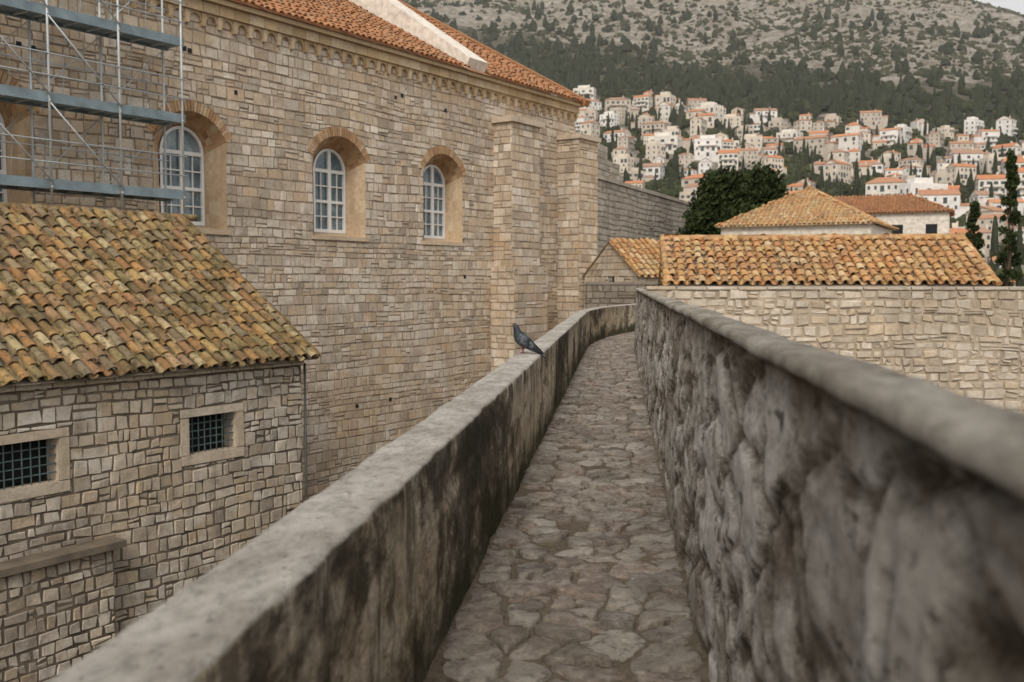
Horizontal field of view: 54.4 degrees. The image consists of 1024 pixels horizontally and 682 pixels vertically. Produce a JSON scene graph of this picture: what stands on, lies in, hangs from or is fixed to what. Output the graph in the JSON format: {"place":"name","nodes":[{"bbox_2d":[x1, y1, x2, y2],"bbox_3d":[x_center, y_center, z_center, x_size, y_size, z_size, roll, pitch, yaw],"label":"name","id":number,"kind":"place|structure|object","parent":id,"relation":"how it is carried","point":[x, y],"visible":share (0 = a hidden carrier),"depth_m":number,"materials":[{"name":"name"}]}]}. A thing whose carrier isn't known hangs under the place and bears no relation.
{"place":"outdoors","nodes":[
{"label":"outdoors","id":0,"kind":"place"},
{"bbox_2d":[424,331,709,681],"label":"cobbled path","id":1,"kind":"structure","parent":0,"point":[581,575],"depth_m":5.69,"materials":[{"name":"stone"}]},
{"bbox_2d":[153,0,1023,250],"bbox_3d":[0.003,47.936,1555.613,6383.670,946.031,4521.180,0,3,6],"label":"hillside terrain","id":2,"kind":"structure","parent":0,"point":[964,22],"depth_m":733.48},
{"bbox_2d":[0,536,126,681],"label":"stone annex","id":3,"kind":"object","parent":2,"relation":"on","point":[57,611],"visible":0.89,"depth_m":17.94,"materials":[{"name":"beige stone"}]},
{"bbox_2d":[0,365,302,634],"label":"walls","id":4,"kind":"structure","parent":2,"relation":"on","point":[156,505],"depth_m":20.01,"materials":[{"name":"stone"}]},
{"bbox_2d":[0,403,243,502],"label":"window surrounds","id":5,"kind":"object","parent":4,"relation":"attached to","point":[61,459],"visible":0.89,"depth_m":18.42,"materials":[{"name":"beige stone"}]},
{"bbox_2d":[0,412,233,489],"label":"window grilles","id":6,"kind":"object","parent":5,"relation":"in","point":[22,462],"depth_m":18.31,"materials":[{"name":"black metal"}]},
{"bbox_2d":[0,360,303,391],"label":"eaves course","id":7,"kind":"object","parent":4,"relation":"attached to","point":[84,382],"visible":0.73,"depth_m":19.50,"materials":[{"name":"stone"}]},
{"bbox_2d":[0,212,315,386],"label":"roof boards","id":8,"kind":"object","parent":4,"relation":"on","point":[26,381],"visible":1,"depth_m":19.84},
{"bbox_2d":[0,202,321,386],"bbox_3d":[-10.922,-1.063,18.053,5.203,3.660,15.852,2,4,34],"label":"roof tiles","id":9,"kind":"object","parent":8,"relation":"on","point":[172,241],"visible":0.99,"depth_m":21.34,"materials":[{"name":"beige tile"}]},
{"bbox_2d":[303,363,307,500],"bbox_3d":[-4.832,4.456,23.432,0.059,7.900,0.059,-1,4,-16],"label":"drainpipe","id":10,"kind":"object","parent":4,"relation":"attached to","point":[305,428],"visible":0.53,"depth_m":23.27,"materials":[{"name":"metal"}]},
{"bbox_2d":[0,0,600,501],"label":"stone church","id":11,"kind":"structure","parent":2,"relation":"on","point":[392,204],"depth_m":33.20,"materials":[{"name":"stone"}]},
{"bbox_2d":[0,0,187,213],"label":"scaffolding","id":12,"kind":"object","parent":11,"relation":"attached to","point":[48,15],"visible":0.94,"depth_m":24.05,"materials":[{"name":"metal"}]},
{"bbox_2d":[0,113,444,238],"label":"arched windows","id":13,"kind":"structure","parent":11,"relation":"in","point":[329,193],"depth_m":32.47,"materials":[{"name":"grey glass"}]},
{"bbox_2d":[49,303,635,681],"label":"parapet wall","id":14,"kind":"structure","parent":2,"relation":"on","point":[367,569],"depth_m":3.42,"materials":[{"name":"grey stone"}]},
{"bbox_2d":[512,323,546,357],"bbox_3d":[0.165,-0.004,10.252,0.380,0.358,0.150,1,4,14],"label":"pigeon","id":15,"kind":"object","parent":14,"relation":"on","point":[523,340],"visible":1,"depth_m":10.20,"materials":[{"name":"grey"}]},
{"bbox_2d":[573,85,595,99],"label":"hillside house","id":16,"kind":"structure","parent":2,"relation":"on","point":[583,90],"depth_m":529.25,"materials":[{"name":"paint"}]},
{"bbox_2d":[579,118,600,136],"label":"hillside house","id":17,"kind":"structure","parent":2,"relation":"on","point":[592,127],"depth_m":428.70,"materials":[{"name":"paint"}]},
{"bbox_2d":[599,111,618,126],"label":"hillside house","id":18,"kind":"structure","parent":2,"relation":"on","point":[614,118],"depth_m":448.00,"materials":[{"name":"paint"}]},
{"bbox_2d":[603,128,636,141],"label":"hillside house","id":19,"kind":"structure","parent":2,"relation":"on","point":[607,134],"depth_m":419.00,"materials":[{"name":"paint"}]},
{"bbox_2d":[584,243,657,308],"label":"walls","id":20,"kind":"structure","parent":2,"relation":"on","point":[610,261],"depth_m":40.85,"materials":[{"name":"stone"}]},
{"bbox_2d":[607,237,660,277],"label":"roof tiles","id":21,"kind":"object","parent":20,"relation":"on","point":[635,253],"visible":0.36,"depth_m":40.24,"materials":[{"name":"orange tile"}]},
{"bbox_2d":[604,96,638,117],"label":"hillside house","id":22,"kind":"structure","parent":2,"relation":"on","point":[612,103],"depth_m":471.07,"materials":[{"name":"paint"}]},
{"bbox_2d":[613,153,633,175],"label":"hillside house","id":23,"kind":"structure","parent":2,"relation":"on","point":[624,160],"depth_m":352.08,"materials":[{"name":"paint"}]},
{"bbox_2d":[585,282,662,308],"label":"stone wall","id":24,"kind":"structure","parent":2,"relation":"on","point":[598,294],"depth_m":36.44,"materials":[{"name":"beige stone"}]},
{"bbox_2d":[617,135,634,152],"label":"hillside house","id":25,"kind":"structure","parent":2,"relation":"on","point":[628,142],"depth_m":380.76,"materials":[{"name":"paint"}]},
{"bbox_2d":[627,168,653,181],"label":"hillside house","id":26,"kind":"structure","parent":2,"relation":"on","point":[633,173],"depth_m":341.12,"materials":[{"name":"paint"}]},
{"bbox_2d":[631,115,653,129],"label":"hillside house","id":27,"kind":"structure","parent":2,"relation":"on","point":[642,119],"depth_m":443.47,"materials":[{"name":"paint"}]},
{"bbox_2d":[633,93,652,111],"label":"hillside house","id":28,"kind":"structure","parent":2,"relation":"on","point":[644,102],"depth_m":494.17,"materials":[{"name":"paint"}]},
{"bbox_2d":[597,144,690,281],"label":"rampart wall","id":29,"kind":"structure","parent":2,"relation":"on","point":[626,211],"depth_m":67.24,"materials":[{"name":"stone"}]},
{"bbox_2d":[642,160,665,179],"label":"hillside house","id":30,"kind":"structure","parent":2,"relation":"on","point":[651,168],"depth_m":348.12,"materials":[{"name":"paint"}]},
{"bbox_2d":[641,119,668,139],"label":"hillside house","id":31,"kind":"structure","parent":2,"relation":"on","point":[660,126],"depth_m":422.41,"materials":[{"name":"paint"}]},
{"bbox_2d":[646,140,665,161],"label":"hillside house","id":32,"kind":"structure","parent":2,"relation":"on","point":[655,148],"depth_m":369.73,"materials":[{"name":"paint"}]},
{"bbox_2d":[648,131,680,153],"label":"hillside house","id":33,"kind":"structure","parent":2,"relation":"on","point":[671,141],"depth_m":382.99,"materials":[{"name":"paint"}]},
{"bbox_2d":[656,91,675,107],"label":"hillside house","id":34,"kind":"structure","parent":2,"relation":"on","point":[667,96],"depth_m":488.33,"materials":[{"name":"paint"}]},
{"bbox_2d":[657,101,677,119],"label":"hillside house","id":35,"kind":"structure","parent":2,"relation":"on","point":[665,108],"depth_m":450.58,"materials":[{"name":"paint"}]},
{"bbox_2d":[678,151,693,167],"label":"hillside house","id":36,"kind":"structure","parent":2,"relation":"on","point":[686,159],"depth_m":366.20,"materials":[{"name":"paint"}]},
{"bbox_2d":[681,174,704,187],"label":"hillside house","id":37,"kind":"structure","parent":2,"relation":"on","point":[688,180],"depth_m":328.77,"materials":[{"name":"paint"}]},
{"bbox_2d":[686,97,706,109],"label":"hillside house","id":38,"kind":"structure","parent":2,"relation":"on","point":[692,103],"depth_m":490.29,"materials":[{"name":"paint"}]},
{"bbox_2d":[690,116,706,135],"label":"hillside house","id":39,"kind":"structure","parent":2,"relation":"on","point":[696,122],"depth_m":427.31,"materials":[{"name":"paint"}]},
{"bbox_2d":[697,157,711,173],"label":"hillside house","id":40,"kind":"structure","parent":2,"relation":"on","point":[704,164],"depth_m":357.31,"materials":[{"name":"paint"}]},
{"bbox_2d":[697,111,714,128],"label":"hillside house","id":41,"kind":"structure","parent":2,"relation":"on","point":[709,117],"depth_m":440.46,"materials":[{"name":"paint"}]},
{"bbox_2d":[694,134,722,161],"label":"hillside house","id":42,"kind":"structure","parent":2,"relation":"on","point":[708,146],"depth_m":373.67,"materials":[{"name":"paint"}]},
{"bbox_2d":[695,101,723,121],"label":"hillside house","id":43,"kind":"structure","parent":2,"relation":"on","point":[713,107],"depth_m":466.00,"materials":[{"name":"paint"}]},
{"bbox_2d":[401,0,1023,144],"bbox_3d":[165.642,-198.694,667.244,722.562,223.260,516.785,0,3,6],"label":"pine trees","id":44,"kind":"object","parent":2,"relation":"on","point":[587,68],"visible":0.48,"depth_m":571.68,"materials":[{"name":"green plant"}]},
{"bbox_2d":[402,0,1023,87],"bbox_3d":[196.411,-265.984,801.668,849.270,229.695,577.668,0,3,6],"label":"hillside scrub","id":45,"kind":"object","parent":2,"relation":"on","point":[862,34],"visible":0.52,"depth_m":696.45,"materials":[{"name":"green plant"}]},
{"bbox_2d":[677,165,764,234],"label":"pine tree","id":46,"kind":"object","parent":2,"relation":"on","point":[721,196],"visible":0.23,"depth_m":69.05,"materials":[{"name":"green plant"}]},
{"bbox_2d":[718,147,738,170],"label":"hillside house","id":47,"kind":"structure","parent":2,"relation":"on","point":[728,158],"depth_m":362.65,"materials":[{"name":"paint"}]},
{"bbox_2d":[722,113,740,126],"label":"hillside house","id":48,"kind":"structure","parent":2,"relation":"on","point":[735,120],"depth_m":450.29,"materials":[{"name":"paint"}]},
{"bbox_2d":[734,124,762,138],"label":"hillside house","id":49,"kind":"structure","parent":2,"relation":"on","point":[738,131],"depth_m":426.50,"materials":[{"name":"paint"}]},
{"bbox_2d":[734,147,764,162],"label":"hillside house","id":50,"kind":"structure","parent":2,"relation":"on","point":[750,154],"depth_m":372.35,"materials":[{"name":"paint"}]},
{"bbox_2d":[740,133,761,151],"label":"hillside house","id":51,"kind":"structure","parent":2,"relation":"on","point":[754,140],"depth_m":409.01,"materials":[{"name":"paint"}]},
{"bbox_2d":[749,107,777,122],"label":"hillside house","id":52,"kind":"structure","parent":2,"relation":"on","point":[755,114],"depth_m":461.99,"materials":[{"name":"paint"}]},
{"bbox_2d":[742,161,788,209],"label":"pine tree","id":53,"kind":"object","parent":2,"relation":"on","point":[768,184],"visible":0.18,"depth_m":71.21,"materials":[{"name":"green plant"}]},
{"bbox_2d":[761,154,786,173],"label":"hillside house","id":54,"kind":"structure","parent":2,"relation":"on","point":[776,161],"depth_m":357.80,"materials":[{"name":"paint"}]},
{"bbox_2d":[765,117,786,131],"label":"hillside house","id":55,"kind":"structure","parent":2,"relation":"on","point":[779,123],"depth_m":443.29,"materials":[{"name":"paint"}]},
{"bbox_2d":[555,68,1023,286],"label":"cypress trees","id":56,"kind":"object","parent":2,"relation":"on","point":[859,188],"visible":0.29,"depth_m":378.27,"materials":[{"name":"green wood"}]},
{"bbox_2d":[776,129,802,142],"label":"hillside house","id":57,"kind":"structure","parent":2,"relation":"on","point":[788,135],"depth_m":424.68,"materials":[{"name":"paint"}]},
{"bbox_2d":[558,78,1023,286],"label":"town trees","id":58,"kind":"object","parent":2,"relation":"on","point":[790,164],"visible":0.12,"depth_m":410.45,"materials":[{"name":"green plant"}]},
{"bbox_2d":[794,116,811,131],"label":"hillside house","id":59,"kind":"structure","parent":2,"relation":"on","point":[802,124],"depth_m":442.24,"materials":[{"name":"paint"}]},
{"bbox_2d":[721,223,891,234],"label":"walls","id":60,"kind":"structure","parent":2,"relation":"on","point":[869,228],"depth_m":57.75,"materials":[{"name":"paint"}]},
{"bbox_2d":[717,188,874,226],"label":"roof deck","id":61,"kind":"structure","parent":60,"relation":"on","point":[812,223],"depth_m":58.80,"materials":[{"name":"tile"}]},
{"bbox_2d":[715,186,875,225],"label":"roof tiles","id":62,"kind":"object","parent":61,"relation":"on","point":[796,211],"visible":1,"depth_m":58.97,"materials":[{"name":"orange tile"}]},
{"bbox_2d":[816,191,894,229],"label":"roof deck","id":63,"kind":"structure","parent":60,"relation":"on","point":[867,218],"depth_m":59.65,"materials":[{"name":"tile"}]},
{"bbox_2d":[807,185,898,229],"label":"roof tiles","id":64,"kind":"object","parent":63,"relation":"on","point":[864,214],"visible":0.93,"depth_m":59.59,"materials":[{"name":"tile"}]},
{"bbox_2d":[611,114,1008,199],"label":"terrace walls","id":65,"kind":"structure","parent":2,"relation":"on","point":[750,164],"depth_m":370.85,"materials":[{"name":"stone"}]},
{"bbox_2d":[793,133,838,160],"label":"hillside house","id":66,"kind":"structure","parent":2,"relation":"on","point":[824,144],"depth_m":394.07,"materials":[{"name":"paint"}]},
{"bbox_2d":[663,285,986,286],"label":"walls","id":67,"kind":"structure","parent":2,"relation":"on","point":[941,286],"depth_m":27.01,"materials":[{"name":"stone"}]},
{"bbox_2d":[658,233,1002,285],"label":"roof tiles","id":68,"kind":"object","parent":67,"relation":"on","point":[962,265],"visible":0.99,"depth_m":25.59,"materials":[{"name":"orange tile"}]},
{"bbox_2d":[667,240,997,285],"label":"roof boards","id":69,"kind":"object","parent":67,"relation":"on","point":[856,283],"visible":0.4,"depth_m":25.09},
{"bbox_2d":[634,287,1023,681],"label":"rubble parapet wall","id":70,"kind":"structure","parent":2,"relation":"on","point":[834,516],"depth_m":1.97,"materials":[{"name":"grey stone"}]},
{"bbox_2d":[824,113,842,127],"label":"hillside house","id":71,"kind":"structure","parent":2,"relation":"on","point":[833,120],"depth_m":444.29,"materials":[{"name":"paint"}]},
{"bbox_2d":[646,286,1023,411],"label":"courtyard wall","id":72,"kind":"structure","parent":2,"relation":"on","point":[968,341],"depth_m":21.80,"materials":[{"name":"stone"}]},
{"bbox_2d":[822,159,852,183],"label":"hillside house","id":73,"kind":"structure","parent":2,"relation":"on","point":[841,169],"depth_m":336.69,"materials":[{"name":"paint"}]},
{"bbox_2d":[828,147,849,162],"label":"hillside house","id":74,"kind":"structure","parent":2,"relation":"on","point":[838,154],"depth_m":378.89,"materials":[{"name":"paint"}]},
{"bbox_2d":[833,131,863,150],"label":"hillside house","id":75,"kind":"structure","parent":2,"relation":"on","point":[848,141],"depth_m":402.80,"materials":[{"name":"paint"}]},
{"bbox_2d":[845,120,870,133],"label":"hillside house","id":76,"kind":"structure","parent":2,"relation":"on","point":[853,126],"depth_m":433.01,"materials":[{"name":"paint"}]},
{"bbox_2d":[859,109,887,129],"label":"hillside house","id":77,"kind":"structure","parent":2,"relation":"on","point":[872,119],"depth_m":447.98,"materials":[{"name":"paint"}]},
{"bbox_2d":[865,174,906,195],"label":"hillside house","id":78,"kind":"structure","parent":2,"relation":"on","point":[883,185],"depth_m":307.45,"materials":[{"name":"paint"}]},
{"bbox_2d":[872,126,902,146],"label":"hillside house","id":79,"kind":"structure","parent":2,"relation":"on","point":[890,135],"depth_m":419.37,"materials":[{"name":"paint"}]},
{"bbox_2d":[896,124,912,142],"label":"hillside house","id":80,"kind":"structure","parent":2,"relation":"on","point":[907,131],"depth_m":430.15,"materials":[{"name":"paint"}]},
{"bbox_2d":[869,212,949,233],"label":"walls","id":81,"kind":"structure","parent":2,"relation":"on","point":[923,223],"depth_m":75.21,"materials":[{"name":"paint"}]},
{"bbox_2d":[836,195,950,213],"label":"roof deck","id":82,"kind":"structure","parent":81,"relation":"on","point":[899,211],"depth_m":76.75,"materials":[{"name":"tile"}]},
{"bbox_2d":[834,193,952,211],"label":"roof tiles","id":83,"kind":"object","parent":82,"relation":"on","point":[887,203],"visible":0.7,"depth_m":77.10,"materials":[{"name":"orange tile"}]},
{"bbox_2d":[898,155,930,173],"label":"hillside house","id":84,"kind":"structure","parent":2,"relation":"on","point":[902,163],"depth_m":371.24,"materials":[{"name":"paint"}]},
{"bbox_2d":[910,118,928,134],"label":"hillside house","id":85,"kind":"structure","parent":2,"relation":"on","point":[918,124],"depth_m":443.37,"materials":[{"name":"paint"}]},
{"bbox_2d":[907,139,934,160],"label":"hillside house","id":86,"kind":"structure","parent":2,"relation":"on","point":[911,148],"depth_m":399.83,"materials":[{"name":"paint"}]},
{"bbox_2d":[898,177,947,194],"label":"hillside house","id":87,"kind":"structure","parent":2,"relation":"on","point":[913,185],"depth_m":282.50,"materials":[{"name":"paint"}]},
{"bbox_2d":[929,131,945,146],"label":"hillside house","id":88,"kind":"structure","parent":2,"relation":"on","point":[936,139],"depth_m":417.10,"materials":[{"name":"paint"}]},
{"bbox_2d":[929,169,952,183],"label":"hillside house","id":89,"kind":"structure","parent":2,"relation":"on","point":[940,175],"depth_m":332.10,"materials":[{"name":"paint"}]},
{"bbox_2d":[915,186,969,218],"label":"hillside house","id":90,"kind":"structure","parent":2,"relation":"on","point":[948,198],"depth_m":268.26,"materials":[{"name":"paint"}]},
{"bbox_2d":[938,125,953,139],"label":"hillside house","id":91,"kind":"structure","parent":2,"relation":"on","point":[947,130],"depth_m":428.45,"materials":[{"name":"paint"}]},
{"bbox_2d":[946,162,976,185],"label":"hillside house","id":92,"kind":"structure","parent":2,"relation":"on","point":[964,170],"depth_m":339.58,"materials":[{"name":"paint"}]},
{"bbox_2d":[942,147,983,165],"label":"hillside house","id":93,"kind":"structure","parent":2,"relation":"on","point":[968,155],"depth_m":385.70,"materials":[{"name":"paint"}]},
{"bbox_2d":[947,139,979,152],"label":"hillside house","id":94,"kind":"structure","parent":2,"relation":"on","point":[956,145],"depth_m":405.60,"materials":[{"name":"paint"}]},
{"bbox_2d":[964,117,984,133],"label":"hillside house","id":95,"kind":"structure","parent":2,"relation":"on","point":[972,125],"depth_m":435.32,"materials":[{"name":"paint"}]},
{"bbox_2d":[965,200,984,257],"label":"cypress tree","id":96,"kind":"object","parent":2,"relation":"on","point":[973,237],"visible":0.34,"depth_m":128.93,"materials":[{"name":"green plant"}]},
{"bbox_2d":[969,188,996,201],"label":"hillside house","id":97,"kind":"structure","parent":2,"relation":"on","point":[975,195],"depth_m":310.80,"materials":[{"name":"paint"}]},
{"bbox_2d":[969,128,999,147],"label":"hillside house","id":98,"kind":"structure","parent":2,"relation":"on","point":[980,135],"depth_m":418.66,"materials":[{"name":"paint"}]},
{"bbox_2d":[965,203,1004,221],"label":"hillside house","id":99,"kind":"structure","parent":2,"relation":"on","point":[989,209],"depth_m":252.24,"materials":[{"name":"paint"}]},
{"bbox_2d":[978,224,991,249],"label":"hillside house","id":100,"kind":"structure","parent":2,"relation":"on","point":[986,235],"depth_m":229.41,"materials":[{"name":"paint"}]},
{"bbox_2d":[974,172,1006,198],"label":"hillside house","id":101,"kind":"structure","parent":2,"relation":"on","point":[983,182],"depth_m":318.95,"materials":[{"name":"paint"}]},
{"bbox_2d":[979,153,1005,173],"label":"hillside house","id":102,"kind":"structure","parent":2,"relation":"on","point":[988,159],"depth_m":356.59,"materials":[{"name":"paint"}]},
{"bbox_2d":[976,212,1021,241],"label":"hillside house","id":103,"kind":"structure","parent":2,"relation":"on","point":[983,220],"depth_m":242.66,"materials":[{"name":"paint"}]},
{"bbox_2d":[985,198,1023,214],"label":"hillside house","id":104,"kind":"structure","parent":2,"relation":"on","point":[996,202],"depth_m":264.98,"materials":[{"name":"paint"}]},
{"bbox_2d":[991,141,1021,156],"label":"hillside house","id":105,"kind":"structure","parent":2,"relation":"on","point":[1016,146],"depth_m":398.00,"materials":[{"name":"paint"}]},
{"bbox_2d":[996,116,1017,136],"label":"hillside house","id":106,"kind":"structure","parent":2,"relation":"on","point":[1008,125],"depth_m":433.98,"materials":[{"name":"paint"}]},
{"bbox_2d":[994,149,1022,286],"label":"cypress tree","id":107,"kind":"object","parent":2,"relation":"on","point":[1007,259],"visible":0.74,"depth_m":124.83,"materials":[{"name":"green plant"}]},
{"bbox_2d":[1016,167,1023,194],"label":"hillside house","id":108,"kind":"structure","parent":2,"relation":"on","point":[1020,189],"depth_m":326.98,"materials":[{"name":"paint"}]},
{"bbox_2d":[975,0,1023,13],"label":"sky","id":109,"kind":"structure","parent":0,"point":[1015,5],"materials":[{"name":"white"}]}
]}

